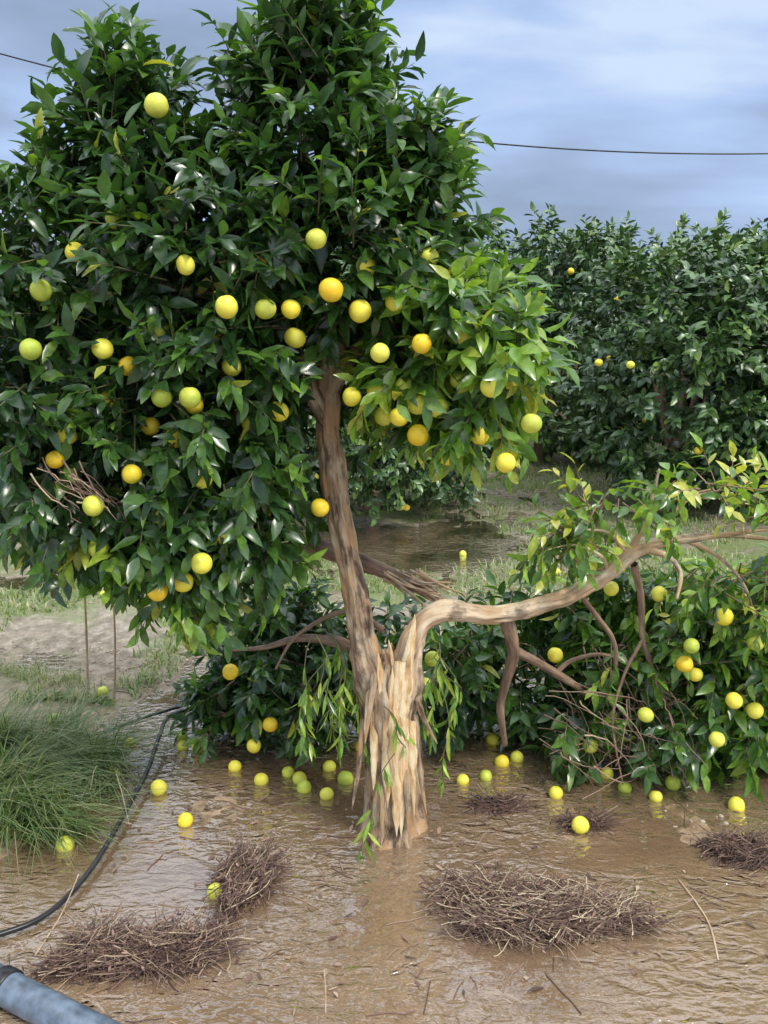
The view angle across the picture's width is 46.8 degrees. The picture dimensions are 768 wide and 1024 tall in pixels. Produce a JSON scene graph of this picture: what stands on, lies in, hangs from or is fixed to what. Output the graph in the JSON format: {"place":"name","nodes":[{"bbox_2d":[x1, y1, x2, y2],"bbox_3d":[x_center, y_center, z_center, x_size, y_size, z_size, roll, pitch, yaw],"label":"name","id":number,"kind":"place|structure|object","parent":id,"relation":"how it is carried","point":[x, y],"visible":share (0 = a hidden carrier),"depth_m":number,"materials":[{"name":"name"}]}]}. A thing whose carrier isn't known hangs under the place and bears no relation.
{"place":"outdoors","nodes":[
{"label":"outdoors","id":0,"kind":"place"},
{"bbox_2d":[0,417,767,1023],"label":"ground","id":1,"kind":"structure","parent":0,"point":[592,995],"depth_m":2.90,"materials":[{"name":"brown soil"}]},
{"bbox_2d":[0,241,153,498],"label":"orange tree","id":2,"kind":"object","parent":1,"relation":"on","point":[68,390],"depth_m":8.12,"materials":[{"name":"green plant"}]},
{"bbox_2d":[84,598,88,693],"bbox_3d":[-1.385,0.451,4.115,0.018,0.971,0.131,-7,13,-31],"label":"cane stake","id":3,"kind":"object","parent":1,"relation":"on","point":[86,645],"visible":0.44,"depth_m":4.17,"materials":[{"name":"brown plant"}]},
{"bbox_2d":[0,652,176,708],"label":"grass","id":4,"kind":"structure","parent":1,"relation":"on","point":[32,671],"depth_m":4.38,"materials":[{"name":"green plant"}]},
{"bbox_2d":[0,673,222,899],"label":"tall grass","id":5,"kind":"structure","parent":1,"relation":"on","point":[28,776],"depth_m":3.29,"materials":[{"name":"green plant"}]},
{"bbox_2d":[113,604,115,701],"bbox_3d":[-1.235,0.441,4.040,0.021,1.022,0.178,-6,13,-28],"label":"cane stake","id":6,"kind":"object","parent":1,"relation":"on","point":[114,686],"visible":0.41,"depth_m":4.11,"materials":[{"name":"brown plant"}]},
{"bbox_2d":[83,700,198,736],"bbox_3d":[-0.985,0.901,3.917,0.674,0.096,0.080,-5,12,-26],"label":"irrigation hose","id":7,"kind":"object","parent":1,"relation":"on","point":[164,711],"visible":0.32,"depth_m":3.87,"materials":[{"name":"black rubber"}]},
{"bbox_2d":[0,0,767,867],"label":"orange tree","id":8,"kind":"object","parent":1,"relation":"on","point":[192,532],"visible":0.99,"depth_m":2.60,"materials":[{"name":"green plant"}]},
{"bbox_2d":[0,437,767,705],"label":"orchard grass","id":9,"kind":"structure","parent":1,"relation":"on","point":[338,585],"depth_m":6.51,"materials":[{"name":"green plant"}]},
{"bbox_2d":[499,245,633,430],"bbox_3d":[3.133,-3.115,16.066,3.677,3.393,3.550,0,11,-2],"label":"orange tree","id":10,"kind":"object","parent":1,"relation":"on","point":[577,365],"visible":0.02,"depth_m":15.60,"materials":[{"name":"green plant"}]},
{"bbox_2d":[611,241,725,344],"bbox_3d":[5.676,-3.078,15.792,3.854,3.380,3.608,4,12,18],"label":"orange tree","id":11,"kind":"object","parent":1,"relation":"on","point":[650,269],"depth_m":15.54,"materials":[{"name":"green plant"}]},
{"bbox_2d":[679,821,767,876],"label":"dry weed clump","id":12,"kind":"object","parent":1,"relation":"on","point":[743,850],"visible":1,"depth_m":2.96,"materials":[{"name":"brown plant"}]},
{"bbox_2d":[0,53,767,154],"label":"power line","id":13,"kind":"object","parent":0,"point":[515,144],"visible":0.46,"depth_m":14.15,"materials":[{"name":"black metal"}]},
{"bbox_2d":[0,492,767,1023],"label":"flood water","id":14,"kind":"structure","parent":0,"point":[436,556],"depth_m":3.57,"materials":[{"name":"brown liquid"}]},
{"bbox_2d":[34,874,78,955],"bbox_3d":[-0.936,1.157,2.548,0.013,0.153,0.181,6,12,26],"label":"dry stalk","id":15,"kind":"object","parent":14,"relation":"on","point":[58,918],"visible":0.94,"depth_m":2.54,"materials":[{"name":"brown plant"}]},
{"bbox_2d":[0,963,121,1023],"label":"irrigation pipe","id":16,"kind":"object","parent":14,"relation":"on","point":[27,998],"visible":1,"depth_m":2.22,"materials":[{"name":"grey plastic"}]},
{"bbox_2d":[0,708,192,936],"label":"irrigation hose","id":17,"kind":"object","parent":14,"relation":"on","point":[58,904],"visible":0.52,"depth_m":2.88,"materials":[{"name":"black rubber"}]},
{"bbox_2d":[22,897,264,993],"bbox_3d":[-0.687,1.181,2.473,0.689,0.130,0.334,0,11,0],"label":"dry weed clump","id":18,"kind":"object","parent":14,"relation":"on","point":[106,950],"visible":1,"depth_m":2.44,"materials":[{"name":"brown plant"}]},
{"bbox_2d":[194,830,297,937],"bbox_3d":[-0.438,1.123,2.767,0.313,0.131,0.505,4,12,20],"label":"dry weed clump","id":19,"kind":"object","parent":14,"relation":"on","point":[241,874],"visible":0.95,"depth_m":2.77,"materials":[{"name":"brown plant"}]},
{"bbox_2d":[324,971,325,1014],"bbox_3d":[-0.152,1.234,2.280,0.008,0.101,0.043,0,11,0],"label":"dry stalk","id":20,"kind":"object","parent":14,"relation":"on","point":[325,993],"visible":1,"depth_m":2.28,"materials":[{"name":"brown plant"}]},
{"bbox_2d":[281,246,398,461],"bbox_3d":[-0.582,-2.350,11.934,3.429,3.462,3.311,9,14,37],"label":"orange tree","id":21,"kind":"object","parent":14,"relation":"on","point":[347,268],"visible":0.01,"depth_m":11.12,"materials":[{"name":"green plant"}]},
{"bbox_2d":[2,537,767,1023],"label":"fallen branches","id":22,"kind":"object","parent":14,"relation":"on","point":[716,695],"depth_m":3.51,"materials":[{"name":"green plant"}]},
{"bbox_2d":[278,273,493,526],"bbox_3d":[-0.084,-1.185,8.581,2.442,2.512,2.558,-5,12,-22],"label":"orange tree","id":23,"kind":"object","parent":14,"relation":"on","point":[391,478],"visible":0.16,"depth_m":7.85,"materials":[{"name":"green plant"}]},
{"bbox_2d":[21,682,767,1015],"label":"leaf litter","id":24,"kind":"object","parent":14,"relation":"on","point":[405,937],"visible":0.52,"depth_m":2.85,"materials":[{"name":"brown plant"}]},
{"bbox_2d":[48,550,744,900],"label":"fallen oranges","id":25,"kind":"object","parent":14,"relation":"on","point":[579,824],"visible":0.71,"depth_m":3.43,"materials":[{"name":"yellow food"}]},
{"bbox_2d":[458,785,539,827],"bbox_3d":[0.412,1.053,3.266,0.300,0.078,0.253,8,14,35],"label":"dry weed clump","id":26,"kind":"object","parent":14,"relation":"on","point":[497,804],"visible":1,"depth_m":3.26,"materials":[{"name":"brown plant"}]},
{"bbox_2d":[411,860,692,966],"bbox_3d":[0.484,1.145,2.596,0.826,0.154,0.421,3,11,13],"label":"dry weed clump","id":27,"kind":"object","parent":14,"relation":"on","point":[503,908],"visible":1,"depth_m":2.59,"materials":[{"name":"brown plant"}]},
{"bbox_2d":[470,201,658,469],"bbox_3d":[2.270,-2.293,11.951,3.163,3.383,3.379,8,13,34],"label":"orange tree","id":28,"kind":"object","parent":14,"relation":"on","point":[563,270],"visible":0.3,"depth_m":11.18,"materials":[{"name":"green plant"}]},
{"bbox_2d":[541,801,630,841],"bbox_3d":[0.724,1.070,3.159,0.313,0.085,0.215,-3,12,-17],"label":"dry weed clump","id":29,"kind":"object","parent":14,"relation":"on","point":[596,821],"visible":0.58,"depth_m":3.15,"materials":[{"name":"brown plant"}]},
{"bbox_2d":[548,222,767,514],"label":"orange tree","id":30,"kind":"object","parent":14,"relation":"on","point":[738,315],"visible":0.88,"depth_m":8.12,"materials":[{"name":"green plant"}]},
{"bbox_2d":[678,879,718,961],"bbox_3d":[0.948,1.210,2.647,0.031,0.010,0.371,0,11,2],"label":"dry stalk","id":31,"kind":"object","parent":14,"relation":"on","point":[715,946],"visible":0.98,"depth_m":2.61,"materials":[{"name":"brown plant"}]},
{"bbox_2d":[630,212,767,423],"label":"orange tree","id":32,"kind":"object","parent":14,"relation":"on","point":[683,222],"visible":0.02,"depth_m":12.21,"materials":[{"name":"green plant"}]},
{"bbox_2d":[638,207,767,493],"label":"orange tree","id":33,"kind":"object","parent":14,"relation":"on","point":[734,243],"visible":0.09,"depth_m":9.08,"materials":[{"name":"green plant"}]},
{"bbox_2d":[0,0,767,269],"label":"sky","id":34,"kind":"structure","parent":0,"point":[676,76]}
]}

